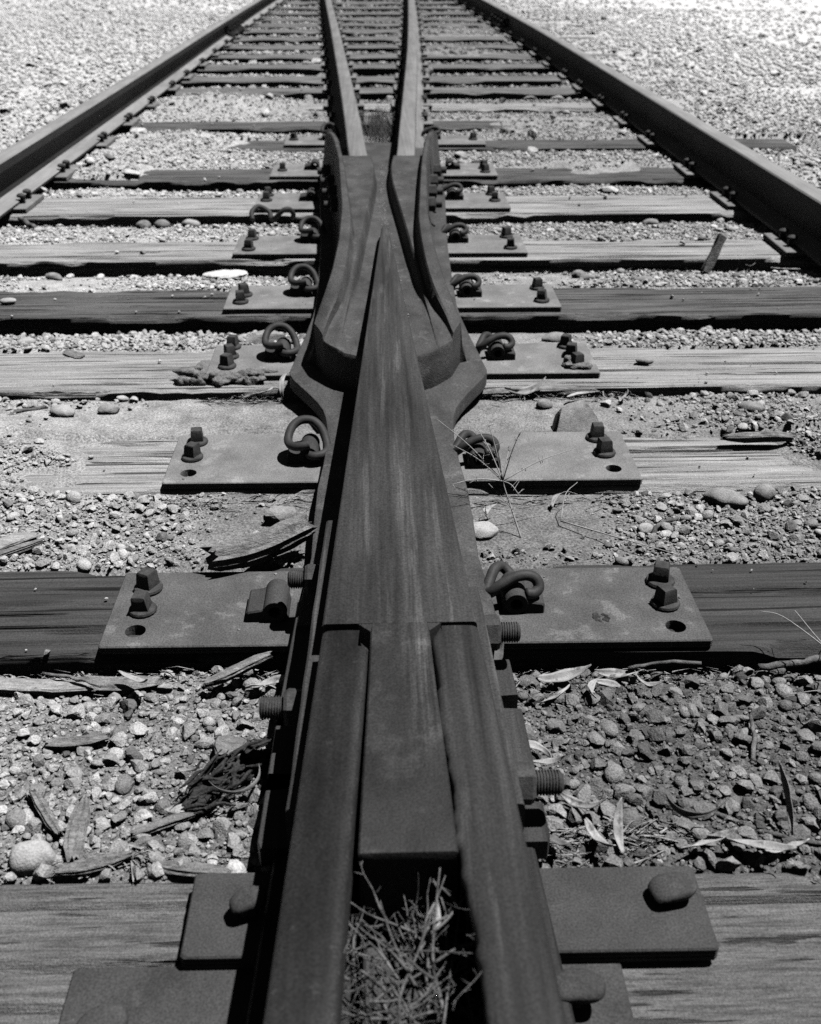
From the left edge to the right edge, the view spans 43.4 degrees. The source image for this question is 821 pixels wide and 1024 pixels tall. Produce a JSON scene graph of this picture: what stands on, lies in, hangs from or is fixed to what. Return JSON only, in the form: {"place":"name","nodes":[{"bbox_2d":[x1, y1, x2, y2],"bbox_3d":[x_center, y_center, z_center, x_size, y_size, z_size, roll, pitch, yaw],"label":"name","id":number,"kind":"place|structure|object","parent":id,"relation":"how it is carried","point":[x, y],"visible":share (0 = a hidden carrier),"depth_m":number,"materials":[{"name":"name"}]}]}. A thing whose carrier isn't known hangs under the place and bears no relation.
{"place":"outdoors","nodes":[
{"label":"outdoors","id":0,"kind":"place"},
{"bbox_2d":[0,0,820,884],"bbox_3d":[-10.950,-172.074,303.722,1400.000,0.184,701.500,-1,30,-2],"label":"ground","id":1,"kind":"structure","parent":0,"point":[540,524],"depth_m":2.24,"materials":[{"name":"gravel"}]},
{"bbox_2d":[0,538,46,556],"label":"wood scrap","id":2,"kind":"object","parent":1,"relation":"on","point":[17,549],"visible":1,"depth_m":1.86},
{"bbox_2d":[0,677,96,695],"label":"wood scrap","id":3,"kind":"object","parent":1,"relation":"on","point":[47,687],"visible":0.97,"depth_m":1.57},
{"bbox_2d":[49,404,74,417],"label":"cobble","id":4,"kind":"object","parent":1,"relation":"on","point":[63,410],"visible":0.94,"depth_m":2.38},
{"bbox_2d":[42,672,101,687],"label":"twig","id":5,"kind":"object","parent":1,"relation":"on","point":[76,679],"visible":1,"depth_m":1.57,"materials":[{"name":"grey wood"}]},
{"bbox_2d":[98,403,119,414],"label":"cobble","id":6,"kind":"object","parent":1,"relation":"on","point":[108,409],"visible":0.94,"depth_m":2.41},
{"bbox_2d":[0,0,283,218],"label":"rail","id":7,"kind":"object","parent":1,"relation":"on","point":[32,161],"visible":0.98,"depth_m":5.49,"materials":[{"name":"metal"}]},
{"bbox_2d":[202,270,247,278],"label":"stone","id":8,"kind":"object","parent":1,"relation":"on","point":[223,274],"visible":0.98,"depth_m":3.41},
{"bbox_2d":[214,735,246,758],"bbox_3d":[-0.250,0.325,1.430,0.054,0.014,0.088,5,4,9],"label":"stone","id":9,"kind":"object","parent":1,"relation":"on","point":[226,743],"visible":0.85,"depth_m":1.42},
{"bbox_2d":[199,513,316,571],"bbox_3d":[-0.258,0.058,1.799,0.211,0.056,0.047,-18,34,-25],"label":"wood scrap","id":10,"kind":"object","parent":1,"relation":"on","point":[269,543],"visible":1,"depth_m":1.78,"materials":[{"name":"wood"}]},
{"bbox_2d":[245,330,286,343],"bbox_3d":[-0.402,-0.482,2.874,0.124,0.050,0.072,-10,31,-17],"label":"cobble","id":11,"kind":"object","parent":1,"relation":"on","point":[255,338],"visible":0.51,"depth_m":2.85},
{"bbox_2d":[263,506,296,523],"bbox_3d":[-0.248,0.009,1.973,0.065,0.038,0.044,-25,38,-36],"label":"cobble","id":12,"kind":"object","parent":1,"relation":"on","point":[274,514],"visible":0.81,"depth_m":1.96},
{"bbox_2d":[279,2,463,6],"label":"railroad tie","id":13,"kind":"object","parent":1,"relation":"on","point":[340,4],"visible":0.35,"depth_m":14.88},
{"bbox_2d":[263,12,480,17],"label":"railroad tie","id":14,"kind":"object","parent":1,"relation":"on","point":[370,14],"visible":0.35,"depth_m":13.09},
{"bbox_2d":[271,7,472,11],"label":"railroad tie","id":15,"kind":"object","parent":1,"relation":"on","point":[362,9],"visible":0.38,"depth_m":13.97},
{"bbox_2d":[110,121,636,134],"bbox_3d":[-0.175,-2.144,5.928,4.203,0.169,0.254,-1,30,-1],"label":"railroad tie","id":16,"kind":"object","parent":1,"relation":"on","point":[284,127],"visible":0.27,"depth_m":5.81,"materials":[{"name":"grey wood"}]},
{"bbox_2d":[239,29,507,36],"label":"railroad tie","id":17,"kind":"object","parent":1,"relation":"on","point":[311,32],"visible":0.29,"depth_m":10.94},
{"bbox_2d":[189,64,560,75],"bbox_3d":[-0.263,-3.526,8.349,4.204,0.171,0.295,-1,30,-1],"label":"railroad tie","id":18,"kind":"object","parent":1,"relation":"on","point":[358,69],"visible":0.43,"depth_m":8.21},
{"bbox_2d":[218,45,532,53],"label":"railroad tie","id":19,"kind":"object","parent":1,"relation":"on","point":[312,48],"visible":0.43,"depth_m":9.54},
{"bbox_2d":[175,76,576,87],"bbox_3d":[-0.238,-3.141,7.675,4.204,0.170,0.310,-1,30,-1],"label":"railroad tie","id":20,"kind":"object","parent":1,"relation":"on","point":[365,81],"visible":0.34,"depth_m":7.53,"materials":[{"name":"wood"}]},
{"bbox_2d":[157,87,596,101],"bbox_3d":[-0.219,-2.836,7.140,4.204,0.170,0.270,-1,30,-1],"label":"railroad tie","id":21,"kind":"object","parent":1,"relation":"on","point":[464,93],"visible":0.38,"depth_m":7.02,"materials":[{"name":"wood"}]},
{"bbox_2d":[140,103,614,113],"bbox_3d":[-0.196,-2.477,6.509,4.203,0.170,0.254,-1,30,-1],"label":"railroad tie","id":22,"kind":"object","parent":1,"relation":"on","point":[537,108],"visible":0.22,"depth_m":6.41,"materials":[{"name":"grey wood"}]},
{"bbox_2d":[42,167,713,191],"bbox_3d":[-0.115,-1.470,4.745,4.238,0.170,0.270,-1,30,-1],"label":"railroad tie","id":23,"kind":"object","parent":1,"relation":"on","point":[245,180],"visible":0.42,"depth_m":4.62,"materials":[{"name":"grey wood"}]},
{"bbox_2d":[50,160,80,180],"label":"tie plate","id":24,"kind":"object","parent":23,"relation":"on","point":[67,173],"visible":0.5,"depth_m":4.63,"materials":[{"name":"metal"}]},
{"bbox_2d":[269,158,497,178],"bbox_3d":[-0.122,-1.579,4.710,1.022,0.053,0.286,-1,30,-2],"label":"frog plate","id":25,"kind":"object","parent":23,"relation":"on","point":[455,170],"visible":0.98,"depth_m":4.67,"materials":[{"name":"metal"}]},
{"bbox_2d":[673,158,701,177],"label":"tie plate","id":26,"kind":"object","parent":23,"relation":"on","point":[684,170],"visible":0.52,"depth_m":4.68,"materials":[{"name":"metal"}]},
{"bbox_2d":[359,102,399,142],"bbox_3d":[-0.142,-1.993,5.425,0.373,0.125,1.881,-1,30,-2],"label":"grass tuft","id":27,"kind":"object","parent":1,"relation":"on","point":[380,130],"visible":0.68,"depth_m":5.54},
{"bbox_2d":[0,195,760,227],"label":"railroad tie","id":28,"kind":"object","parent":1,"relation":"on","point":[211,211],"visible":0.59,"depth_m":4.09,"materials":[{"name":"grey wood"}]},
{"bbox_2d":[8,189,43,212],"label":"tie plate","id":29,"kind":"object","parent":28,"relation":"on","point":[30,202],"visible":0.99,"depth_m":4.12,"materials":[{"name":"metal"}]},
{"bbox_2d":[255,186,510,211],"bbox_3d":[-0.116,-1.277,4.180,1.019,0.053,0.280,-1,30,-2],"label":"frog plate","id":30,"kind":"object","parent":28,"relation":"on","point":[491,199],"visible":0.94,"depth_m":4.16,"materials":[{"name":"metal"}]},
{"bbox_2d":[257,131,563,1023],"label":"railway frog","id":31,"kind":"object","parent":30,"relation":"on","point":[387,369],"visible":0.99,"depth_m":1.55,"materials":[{"name":"metal"}]},
{"bbox_2d":[321,0,366,155],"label":"closure rail","id":32,"kind":"object","parent":31,"relation":"attached to","point":[347,123],"visible":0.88,"depth_m":5.97,"materials":[{"name":"metal"}]},
{"bbox_2d":[394,0,423,155],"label":"closure rail","id":33,"kind":"object","parent":31,"relation":"attached to","point":[409,137],"visible":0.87,"depth_m":5.93,"materials":[{"name":"metal"}]},
{"bbox_2d":[342,858,485,1023],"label":"thorny brush","id":34,"kind":"object","parent":31,"relation":"on","point":[447,980],"visible":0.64,"depth_m":0.96,"materials":[{"name":"plant"}]},
{"bbox_2d":[426,900,440,940],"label":"leaf","id":35,"kind":"object","parent":34,"relation":"on","point":[430,928],"visible":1,"depth_m":0.98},
{"bbox_2d":[709,186,744,209],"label":"tie plate","id":36,"kind":"object","parent":28,"relation":"on","point":[723,199],"visible":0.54,"depth_m":4.16,"materials":[{"name":"metal"}]},
{"bbox_2d":[0,222,777,882],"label":"litter","id":37,"kind":"object","parent":1,"relation":"on","point":[562,830],"visible":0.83,"depth_m":1.61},
{"bbox_2d":[248,23,560,29],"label":"railroad tie","id":38,"kind":"object","parent":1,"relation":"on","point":[278,26],"visible":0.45,"depth_m":11.64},
{"bbox_2d":[256,18,556,22],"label":"railroad tie","id":39,"kind":"object","parent":1,"relation":"on","point":[362,20],"visible":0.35,"depth_m":12.32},
{"bbox_2d":[0,0,820,882],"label":"ballast","id":40,"kind":"structure","parent":1,"relation":"on","point":[26,822],"depth_m":2.04,"materials":[{"name":"gravel"}]},
{"bbox_2d":[0,531,39,550],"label":"wood scrap","id":41,"kind":"object","parent":40,"relation":"on","point":[9,541],"visible":0.99,"depth_m":1.88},
{"bbox_2d":[9,840,55,875],"bbox_3d":[-0.459,0.423,1.253,0.056,0.050,0.041,-1,30,-2],"label":"cobble","id":42,"kind":"object","parent":40,"relation":"on","point":[27,858],"visible":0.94,"depth_m":1.24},
{"bbox_2d":[29,789,63,836],"bbox_3d":[-0.465,0.384,1.314,0.016,0.015,0.103,-20,35,-31],"label":"wood scrap","id":43,"kind":"object","parent":40,"relation":"on","point":[46,814],"visible":1,"depth_m":1.31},
{"bbox_2d":[43,732,109,748],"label":"wood scrap","id":44,"kind":"object","parent":40,"relation":"on","point":[91,739],"visible":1,"depth_m":1.44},
{"bbox_2d":[63,795,90,862],"bbox_3d":[-0.418,0.396,1.288,0.026,0.017,0.113,-4,30,-6],"label":"wood scrap","id":45,"kind":"object","parent":40,"relation":"on","point":[76,832],"visible":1,"depth_m":1.28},
{"bbox_2d":[54,850,132,875],"bbox_3d":[-0.382,0.424,1.242,0.093,0.012,0.020,-9,31,-15],"label":"wood scrap","id":46,"kind":"object","parent":40,"relation":"on","point":[88,865],"visible":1,"depth_m":1.24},
{"bbox_2d":[77,675,164,692],"bbox_3d":[-0.450,0.265,1.581,0.144,0.014,0.033,0,30,0],"label":"wood scrap","id":47,"kind":"object","parent":40,"relation":"on","point":[110,684],"visible":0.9,"depth_m":1.58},
{"bbox_2d":[128,810,201,836],"bbox_3d":[-0.309,0.392,1.302,0.093,0.010,0.013,-14,32,-23],"label":"wood scrap","id":48,"kind":"object","parent":40,"relation":"on","point":[163,823],"visible":1,"depth_m":1.30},
{"bbox_2d":[150,859,230,877],"bbox_3d":[-0.263,0.427,1.231,0.103,0.012,0.020,5,30,8],"label":"wood scrap","id":49,"kind":"object","parent":40,"relation":"on","point":[189,869],"visible":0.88,"depth_m":1.23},
{"bbox_2d":[172,737,273,821],"bbox_3d":[-0.232,0.341,1.366,0.095,0.049,0.192,17,34,27],"label":"bark piece","id":50,"kind":"object","parent":40,"relation":"on","point":[202,790],"visible":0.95,"depth_m":1.36,"materials":[{"name":"wood"}]},
{"bbox_2d":[202,651,272,686],"bbox_3d":[-0.263,0.240,1.575,0.124,0.019,0.022,-21,36,-32],"label":"wood scrap","id":51,"kind":"object","parent":40,"relation":"on","point":[238,669],"visible":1,"depth_m":1.57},
{"bbox_2d":[245,675,284,687],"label":"leaf","id":52,"kind":"object","parent":40,"relation":"on","point":[274,679],"visible":0.87,"depth_m":1.56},
{"bbox_2d":[249,204,295,221],"bbox_3d":[-0.536,-1.164,4.011,0.183,0.061,0.082,2,30,4],"label":"spring clip","id":53,"kind":"object","parent":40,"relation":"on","point":[271,217],"visible":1,"depth_m":4.00,"materials":[{"name":"metal"}]},
{"bbox_2d":[537,664,590,681],"bbox_3d":[0.235,0.246,1.575,0.082,0.030,0.021,-11,58,1],"label":"leaf","id":54,"kind":"object","parent":40,"relation":"on","point":[567,674],"visible":1,"depth_m":1.58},
{"bbox_2d":[560,792,607,808],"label":"leaf","id":55,"kind":"object","parent":40,"relation":"on","point":[573,801],"visible":0.88,"depth_m":1.32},
{"bbox_2d":[584,817,615,846],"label":"leaf","id":56,"kind":"object","parent":40,"relation":"on","point":[595,835],"visible":1,"depth_m":1.27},
{"bbox_2d":[613,797,623,852],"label":"leaf","id":57,"kind":"object","parent":40,"relation":"on","point":[618,826],"visible":1,"depth_m":1.28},
{"bbox_2d":[594,668,643,677],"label":"leaf","id":58,"kind":"object","parent":40,"relation":"on","point":[608,672],"visible":1,"depth_m":1.61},
{"bbox_2d":[628,660,701,670],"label":"twig","id":59,"kind":"object","parent":40,"relation":"on","point":[637,666],"visible":1,"depth_m":1.61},
{"bbox_2d":[663,772,725,818],"bbox_3d":[0.351,0.364,1.301,0.082,0.029,0.032,20,35,31],"label":"leaf","id":60,"kind":"object","parent":40,"relation":"on","point":[685,813],"visible":1,"depth_m":1.29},
{"bbox_2d":[701,233,726,272],"bbox_3d":[1.024,-0.873,3.468,0.091,0.127,0.032,-18,34,-28],"label":"stake","id":61,"kind":"object","parent":40,"relation":"on","point":[712,256],"visible":1,"depth_m":3.46,"materials":[{"name":"grey wood"}]},
{"bbox_2d":[706,834,796,849],"bbox_3d":[0.413,0.398,1.247,0.104,0.019,0.025,5,11,28],"label":"leaf","id":62,"kind":"object","parent":40,"relation":"on","point":[768,844],"visible":1,"depth_m":1.25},
{"bbox_2d":[778,761,793,834],"bbox_3d":[0.471,0.357,1.289,0.010,0.093,0.010,-3,-7,-40],"label":"leaf","id":63,"kind":"object","parent":40,"relation":"on","point":[788,799],"visible":1,"depth_m":1.29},
{"bbox_2d":[757,654,820,670],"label":"twig","id":64,"kind":"object","parent":40,"relation":"on","point":[816,658],"visible":1,"depth_m":1.61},
{"bbox_2d":[0,873,820,1023],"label":"railroad tie","id":65,"kind":"object","parent":1,"relation":"on","point":[764,967],"visible":0.42,"depth_m":1.15,"materials":[{"name":"wood"}]},
{"bbox_2d":[246,630,368,1023],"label":"heel rail","id":66,"kind":"object","parent":65,"relation":"on","point":[300,970],"visible":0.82,"depth_m":1.03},
{"bbox_2d":[58,962,634,1023],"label":"heel plate","id":67,"kind":"object","parent":65,"relation":"on","point":[593,992],"visible":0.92,"depth_m":1.08,"materials":[{"name":"metal"}]},
{"bbox_2d":[431,625,575,1023],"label":"heel rail","id":68,"kind":"object","parent":67,"relation":"on","point":[516,955],"visible":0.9,"depth_m":1.02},
{"bbox_2d":[180,866,718,968],"bbox_3d":[0.042,0.441,1.156,0.583,0.050,0.122,-1,30,-2],"label":"heel plate","id":69,"kind":"object","parent":65,"relation":"on","point":[625,914],"visible":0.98,"depth_m":1.15,"materials":[{"name":"metal"}]},
{"bbox_2d":[0,562,820,677],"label":"railroad tie","id":70,"kind":"object","parent":1,"relation":"on","point":[63,616],"visible":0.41,"depth_m":1.66,"materials":[{"name":"grey wood"}]},
{"bbox_2d":[98,560,712,653],"bbox_3d":[-0.009,0.147,1.696,0.962,0.065,0.224,-1,30,-2],"label":"frog plate","id":71,"kind":"object","parent":70,"relation":"on","point":[213,612],"visible":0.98,"depth_m":1.67,"materials":[{"name":"metal"}]},
{"bbox_2d":[484,561,543,598],"bbox_3d":[0.157,0.114,1.688,0.085,0.052,0.108,-20,35,-30],"label":"spring clip","id":72,"kind":"object","parent":71,"relation":"on","point":[497,587],"visible":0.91,"depth_m":1.67,"materials":[{"name":"metal"}]},
{"bbox_2d":[0,286,820,336],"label":"railroad tie","id":73,"kind":"object","parent":1,"relation":"on","point":[584,310],"visible":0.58,"depth_m":3.04,"materials":[{"name":"grey wood"}]},
{"bbox_2d":[223,277,561,312],"bbox_3d":[-0.055,-0.663,3.104,0.993,0.053,0.231,-1,30,-2],"label":"frog plate","id":74,"kind":"object","parent":73,"relation":"on","point":[537,294],"visible":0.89,"depth_m":3.08,"materials":[{"name":"metal"}]},
{"bbox_2d":[288,263,319,291],"bbox_3d":[-0.321,-0.708,3.114,0.100,0.066,0.095,-2,30,-3],"label":"spring clip","id":75,"kind":"object","parent":74,"relation":"on","point":[294,269],"visible":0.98,"depth_m":3.11,"materials":[{"name":"metal"}]},
{"bbox_2d":[450,273,481,290],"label":"spring clip","id":76,"kind":"object","parent":74,"relation":"on","point":[456,280],"visible":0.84,"depth_m":3.09,"materials":[{"name":"metal"}]},
{"bbox_2d":[0,347,820,401],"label":"railroad tie","id":77,"kind":"object","parent":1,"relation":"on","point":[112,376],"visible":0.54,"depth_m":2.60,"materials":[{"name":"grey wood"}]},
{"bbox_2d":[172,366,277,386],"bbox_3d":[-0.462,-0.312,2.569,0.264,0.097,0.072,-1,30,-2],"label":"slag","id":78,"kind":"object","parent":77,"relation":"on","point":[246,377],"visible":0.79,"depth_m":2.55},
{"bbox_2d":[206,333,599,379],"bbox_3d":[-0.021,-0.408,2.658,0.987,0.053,0.226,-1,30,-2],"label":"frog plate","id":79,"kind":"object","parent":77,"relation":"on","point":[519,360],"visible":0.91,"depth_m":2.64,"materials":[{"name":"metal"}]},
{"bbox_2d":[262,322,300,356],"bbox_3d":[-0.333,-0.444,2.652,0.100,0.066,0.095,-1,30,-3],"label":"spring clip","id":80,"kind":"object","parent":79,"relation":"on","point":[271,328],"visible":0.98,"depth_m":2.65,"materials":[{"name":"metal"}]},
{"bbox_2d":[475,332,514,351],"bbox_3d":[0.209,-0.441,2.662,0.085,0.052,0.108,-20,35,-30],"label":"spring clip","id":81,"kind":"object","parent":79,"relation":"on","point":[485,340],"visible":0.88,"depth_m":2.64,"materials":[{"name":"metal"}]},
{"bbox_2d":[562,355,592,368],"bbox_3d":[0.422,-0.380,2.609,0.076,0.032,0.052,-1,30,-2],"label":"slag","id":82,"kind":"object","parent":79,"relation":"on","point":[567,362],"visible":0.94,"depth_m":2.60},
{"bbox_2d":[0,239,820,277],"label":"railroad tie","id":83,"kind":"object","parent":1,"relation":"on","point":[95,259],"visible":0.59,"depth_m":3.54,"materials":[{"name":"grey wood"}]},
{"bbox_2d":[232,226,527,257],"bbox_3d":[-0.106,-0.953,3.611,1.009,0.053,0.248,-1,30,-2],"label":"frog plate","id":84,"kind":"object","parent":83,"relation":"on","point":[252,244],"visible":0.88,"depth_m":3.59,"materials":[{"name":"metal"}]},
{"bbox_2d":[298,215,325,239],"bbox_3d":[-0.346,-1.003,3.633,0.100,0.066,0.094,0,30,0],"label":"spring clip","id":85,"kind":"object","parent":84,"relation":"on","point":[305,219],"visible":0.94,"depth_m":3.63,"materials":[{"name":"metal"}]},
{"bbox_2d":[441,222,467,236],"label":"spring clip","id":86,"kind":"object","parent":84,"relation":"on","point":[446,228],"visible":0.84,"depth_m":3.61,"materials":[{"name":"metal"}]},
{"bbox_2d":[763,228,807,256],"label":"tie plate","id":87,"kind":"object","parent":83,"relation":"on","point":[781,245],"visible":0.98,"depth_m":3.59,"materials":[{"name":"metal"}]},
{"bbox_2d":[229,36,594,44],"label":"railroad tie","id":88,"kind":"object","parent":1,"relation":"on","point":[316,40],"visible":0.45,"depth_m":10.21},
{"bbox_2d":[205,54,620,63],"bbox_3d":[-0.286,-3.892,8.992,4.204,0.170,0.315,-1,30,-1],"label":"railroad tie","id":89,"kind":"object","parent":1,"relation":"on","point":[301,58],"visible":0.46,"depth_m":8.84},
{"bbox_2d":[23,437,820,496],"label":"railroad tie","id":90,"kind":"object","parent":1,"relation":"on","point":[141,466],"visible":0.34,"depth_m":2.15,"materials":[{"name":"grey wood"}]},
{"bbox_2d":[162,422,642,488],"bbox_3d":[-0.018,-0.124,2.171,0.971,0.065,0.237,-1,30,-2],"label":"frog plate","id":91,"kind":"object","parent":90,"relation":"on","point":[597,455],"visible":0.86,"depth_m":2.14,"materials":[{"name":"metal"}]},
{"bbox_2d":[284,415,330,459],"bbox_3d":[-0.213,-0.155,2.145,0.100,0.066,0.095,0,30,0],"label":"spring clip","id":92,"kind":"object","parent":91,"relation":"on","point":[315,422],"visible":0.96,"depth_m":2.14,"materials":[{"name":"metal"}]},
{"bbox_2d":[453,430,499,456],"bbox_3d":[0.125,-0.142,2.137,0.085,0.052,0.108,-17,34,-27],"label":"spring clip","id":93,"kind":"object","parent":91,"relation":"on","point":[473,438],"visible":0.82,"depth_m":2.11,"materials":[{"name":"metal"}]},
{"bbox_2d":[720,431,795,442],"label":"wood scrap","id":94,"kind":"object","parent":90,"relation":"on","point":[760,436],"visible":1,"depth_m":2.23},
{"bbox_2d":[93,138,796,152],"bbox_3d":[-0.138,-1.837,5.387,4.238,0.170,0.250,-1,30,-1],"label":"railroad tie","id":95,"kind":"object","parent":1,"relation":"on","point":[599,145],"visible":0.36,"depth_m":5.30,"materials":[{"name":"grey wood"}]},
{"bbox_2d":[92,131,115,148],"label":"tie plate","id":96,"kind":"object","parent":95,"relation":"on","point":[106,142],"visible":0.46,"depth_m":5.28,"materials":[{"name":"metal"}]},
{"bbox_2d":[284,130,485,146],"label":"frog plate","id":97,"kind":"object","parent":95,"relation":"on","point":[472,139],"visible":0.48,"depth_m":5.34,"materials":[{"name":"metal"}]},
{"bbox_2d":[637,130,660,146],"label":"tie plate","id":98,"kind":"object","parent":95,"relation":"on","point":[646,140],"visible":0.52,"depth_m":5.31,"materials":[{"name":"metal"}]},
{"bbox_2d":[473,521,498,540],"bbox_3d":[0.133,0.035,1.938,0.058,0.030,0.055,22,36,33],"label":"cobble","id":99,"kind":"object","parent":1,"relation":"on","point":[486,530],"visible":0.69,"depth_m":1.92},
{"bbox_2d":[437,419,572,537],"bbox_3d":[0.181,-0.065,1.923,0.261,0.211,0.115,-1,30,-2],"label":"weed","id":100,"kind":"object","parent":1,"relation":"on","point":[502,479],"visible":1,"depth_m":1.92,"materials":[{"name":"plant"}]},
{"bbox_2d":[504,377,545,394],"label":"leaf","id":101,"kind":"object","parent":1,"relation":"on","point":[526,390],"visible":1,"depth_m":2.51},
{"bbox_2d":[477,385,600,396],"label":"wood scrap","id":102,"kind":"object","parent":1,"relation":"on","point":[550,389],"visible":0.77,"depth_m":2.53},
{"bbox_2d":[552,400,598,431],"bbox_3d":[0.371,-0.204,2.330,0.107,0.092,0.075,-1,30,-2],"label":"cobble","id":103,"kind":"object","parent":1,"relation":"on","point":[578,416],"visible":0.69,"depth_m":2.31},
{"bbox_2d":[560,482,678,554],"bbox_3d":[0.369,0.026,1.917,0.087,0.037,0.277,-18,34,-29],"label":"straw stalk","id":104,"kind":"object","parent":1,"relation":"on","point":[602,532],"visible":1,"depth_m":1.92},
{"bbox_2d":[458,0,820,265],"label":"rail","id":105,"kind":"object","parent":1,"relation":"on","point":[773,196],"visible":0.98,"depth_m":4.78,"materials":[{"name":"metal"}]},
{"bbox_2d":[681,827,737,849],"bbox_3d":[0.362,0.398,1.257,0.073,0.018,0.014,-13,19,-4],"label":"leaf","id":106,"kind":"object","parent":1,"relation":"on","point":[722,834],"visible":1,"depth_m":1.26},
{"bbox_2d":[703,487,748,508],"bbox_3d":[0.628,-0.027,2.052,0.088,0.038,0.051,9,31,15],"label":"cobble","id":107,"kind":"object","parent":1,"relation":"on","point":[722,497],"visible":0.98,"depth_m":2.03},
{"bbox_2d":[738,401,764,412],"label":"cobble","id":108,"kind":"object","parent":1,"relation":"on","point":[751,406],"visible":0.91,"depth_m":2.41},
{"bbox_2d":[749,715,756,762],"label":"twig","id":109,"kind":"object","parent":1,"relation":"on","point":[753,743],"visible":1,"depth_m":1.45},
{"bbox_2d":[753,483,775,501],"bbox_3d":[0.708,-0.037,2.067,0.047,0.038,0.036,-16,33,-26],"label":"cobble","id":110,"kind":"object","parent":1,"relation":"on","point":[764,492],"visible":0.98,"depth_m":2.05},
{"bbox_2d":[714,811,820,845],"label":"twig","id":111,"kind":"object","parent":1,"relation":"on","point":[754,827],"visible":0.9,"depth_m":1.30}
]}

